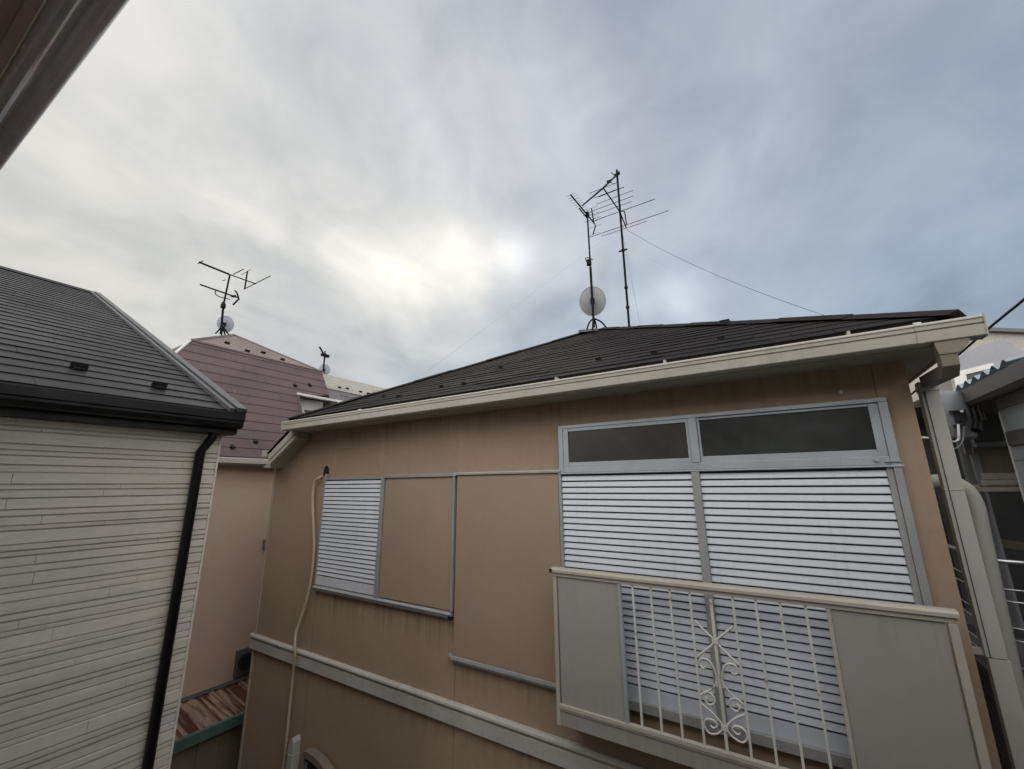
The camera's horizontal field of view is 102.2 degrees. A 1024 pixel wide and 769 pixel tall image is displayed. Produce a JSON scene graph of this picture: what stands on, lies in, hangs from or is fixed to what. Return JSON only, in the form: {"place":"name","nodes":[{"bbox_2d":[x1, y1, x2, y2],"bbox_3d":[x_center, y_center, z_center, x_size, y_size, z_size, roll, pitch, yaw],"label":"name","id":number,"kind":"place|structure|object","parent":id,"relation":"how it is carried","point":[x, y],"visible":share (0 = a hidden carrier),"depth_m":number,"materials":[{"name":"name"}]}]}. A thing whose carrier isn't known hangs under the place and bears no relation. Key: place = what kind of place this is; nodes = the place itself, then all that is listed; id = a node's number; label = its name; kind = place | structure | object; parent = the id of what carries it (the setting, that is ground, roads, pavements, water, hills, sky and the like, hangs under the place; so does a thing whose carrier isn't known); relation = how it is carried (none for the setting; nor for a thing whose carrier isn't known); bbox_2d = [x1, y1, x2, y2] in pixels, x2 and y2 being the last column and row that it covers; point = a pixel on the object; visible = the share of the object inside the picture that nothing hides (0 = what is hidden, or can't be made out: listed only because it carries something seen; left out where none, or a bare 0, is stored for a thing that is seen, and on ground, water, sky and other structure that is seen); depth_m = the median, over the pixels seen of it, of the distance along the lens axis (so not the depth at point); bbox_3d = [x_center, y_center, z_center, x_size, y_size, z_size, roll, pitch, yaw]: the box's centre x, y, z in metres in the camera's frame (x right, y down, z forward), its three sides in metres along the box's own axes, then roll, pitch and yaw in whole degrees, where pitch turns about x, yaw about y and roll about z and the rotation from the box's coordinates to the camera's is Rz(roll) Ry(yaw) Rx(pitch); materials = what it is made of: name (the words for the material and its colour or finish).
{"place":"outdoors","nodes":[
{"label":"outdoors","id":0,"kind":"place"},
{"bbox_2d":[0,0,129,170],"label":"house","id":1,"kind":"structure","parent":0,"point":[47,47],"depth_m":1.16,"materials":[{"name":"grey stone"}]},
{"bbox_2d":[0,266,246,768],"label":"house","id":2,"kind":"structure","parent":0,"point":[117,423],"depth_m":2.39,"materials":[{"name":"white"}]},
{"bbox_2d":[170,674,248,768],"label":"shed","id":3,"kind":"structure","parent":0,"point":[208,734],"depth_m":6.27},
{"bbox_2d":[172,334,341,701],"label":"house","id":4,"kind":"structure","parent":0,"point":[270,390],"depth_m":7.68,"materials":[{"name":"beige paint"}]},
{"bbox_2d":[197,260,269,334],"bbox_3d":[-7.315,-2.159,10.695,0.367,2.125,1.704,-9,-16,31],"label":"tv antenna","id":5,"kind":"object","parent":4,"relation":"on","point":[225,324],"visible":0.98,"depth_m":10.52,"materials":[{"name":"metal"}]},
{"bbox_2d":[229,373,384,455],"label":"house","id":6,"kind":"structure","parent":0,"point":[341,389],"depth_m":11.51,"materials":[{"name":"grey"}]},
{"bbox_2d":[319,347,329,374],"bbox_3d":[-5.658,-0.683,12.363,0.268,0.812,0.464,-9,-16,31],"label":"tv antenna","id":7,"kind":"object","parent":6,"relation":"on","point":[324,368],"visible":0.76,"depth_m":12.32,"materials":[{"name":"metal"}]},
{"bbox_2d":[0,0,1023,388],"label":"sky","id":8,"kind":"structure","parent":0,"point":[400,174],"materials":[{"name":"grey"}]},
{"bbox_2d":[909,327,1023,401],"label":"building","id":9,"kind":"structure","parent":0,"point":[996,345],"depth_m":9.29,"materials":[{"name":"white"}]},
{"bbox_2d":[951,363,993,389],"bbox_3d":[9.466,-0.095,8.464,0.646,0.604,0.180,-9,-16,31],"label":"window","id":10,"kind":"structure","parent":9,"relation":"in","point":[966,374],"depth_m":8.50,"materials":[{"name":"glass"}]},
{"label":"ground","id":11,"kind":"structure","parent":0,"visible":0},
{"bbox_2d":[237,309,1023,768],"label":"house","id":12,"kind":"structure","parent":11,"relation":"on","point":[707,545],"depth_m":3.35,"materials":[{"name":"beige paint"}]},
{"bbox_2d":[282,475,322,768],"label":"drain hose","id":13,"kind":"object","parent":12,"relation":"hanging from","point":[297,629],"visible":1,"depth_m":5.50,"materials":[{"name":"beige plastic"}]},
{"bbox_2d":[312,473,456,620],"bbox_3d":[-1.632,1.870,5.071,2.425,1.486,0.077,-9,-16,31],"label":"small window","id":14,"kind":"structure","parent":12,"relation":"in","point":[388,540],"depth_m":4.94,"materials":[{"name":"grey metal"}]},
{"bbox_2d":[566,193,605,333],"bbox_3d":[1.371,-2.201,7.481,0.543,2.818,1.205,-9,-16,31],"label":"tv antenna","id":15,"kind":"object","parent":12,"relation":"on","point":[592,301],"visible":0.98,"depth_m":7.53,"materials":[{"name":"metal"}]},
{"bbox_2d":[416,169,821,378],"bbox_3d":[1.627,-1.528,7.361,5.490,3.821,4.753,-9,-16,31],"label":"tv antenna","id":16,"kind":"object","parent":12,"relation":"on","point":[616,174],"visible":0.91,"depth_m":6.56,"materials":[{"name":"metal"}]},
{"bbox_2d":[558,397,933,768],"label":"shuttered window","id":17,"kind":"structure","parent":12,"relation":"in","point":[823,530],"depth_m":3.04,"materials":[{"name":"silver metal"}]},
{"bbox_2d":[915,400,1023,768],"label":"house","id":18,"kind":"structure","parent":11,"relation":"on","point":[992,464],"depth_m":6.12,"materials":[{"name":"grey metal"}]},
{"bbox_2d":[948,544,1023,680],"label":"railing","id":19,"kind":"object","parent":18,"relation":"attached to","point":[981,664],"visible":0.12,"depth_m":4.50,"materials":[{"name":"metal"}]},
{"bbox_2d":[922,391,1023,628],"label":"utility pole","id":20,"kind":"object","parent":11,"relation":"on","point":[958,410],"visible":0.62,"depth_m":5.32,"materials":[{"name":"grey metal"}]},
{"bbox_2d":[922,424,960,442],"bbox_3d":[5.319,0.604,5.107,0.585,0.236,0.062,1,-14,-7],"label":"service cable","id":21,"kind":"object","parent":20,"relation":"hanging from","point":[958,434],"visible":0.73,"depth_m":5.12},
{"bbox_2d":[954,426,964,449],"bbox_3d":[5.497,0.660,5.082,0.223,0.296,0.053,0,-14,-3],"label":"drop cable","id":22,"kind":"object","parent":20,"relation":"attached to","point":[962,441],"visible":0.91,"depth_m":5.10,"materials":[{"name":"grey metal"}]},
{"bbox_2d":[911,298,1023,394],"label":"overhead cable","id":23,"kind":"object","parent":20,"relation":"attached to","point":[1021,301],"visible":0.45,"depth_m":3.87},
{"bbox_2d":[953,354,1023,500],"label":"house","id":24,"kind":"structure","parent":11,"relation":"on","point":[1001,384],"depth_m":4.78,"materials":[{"name":"grey metal"}]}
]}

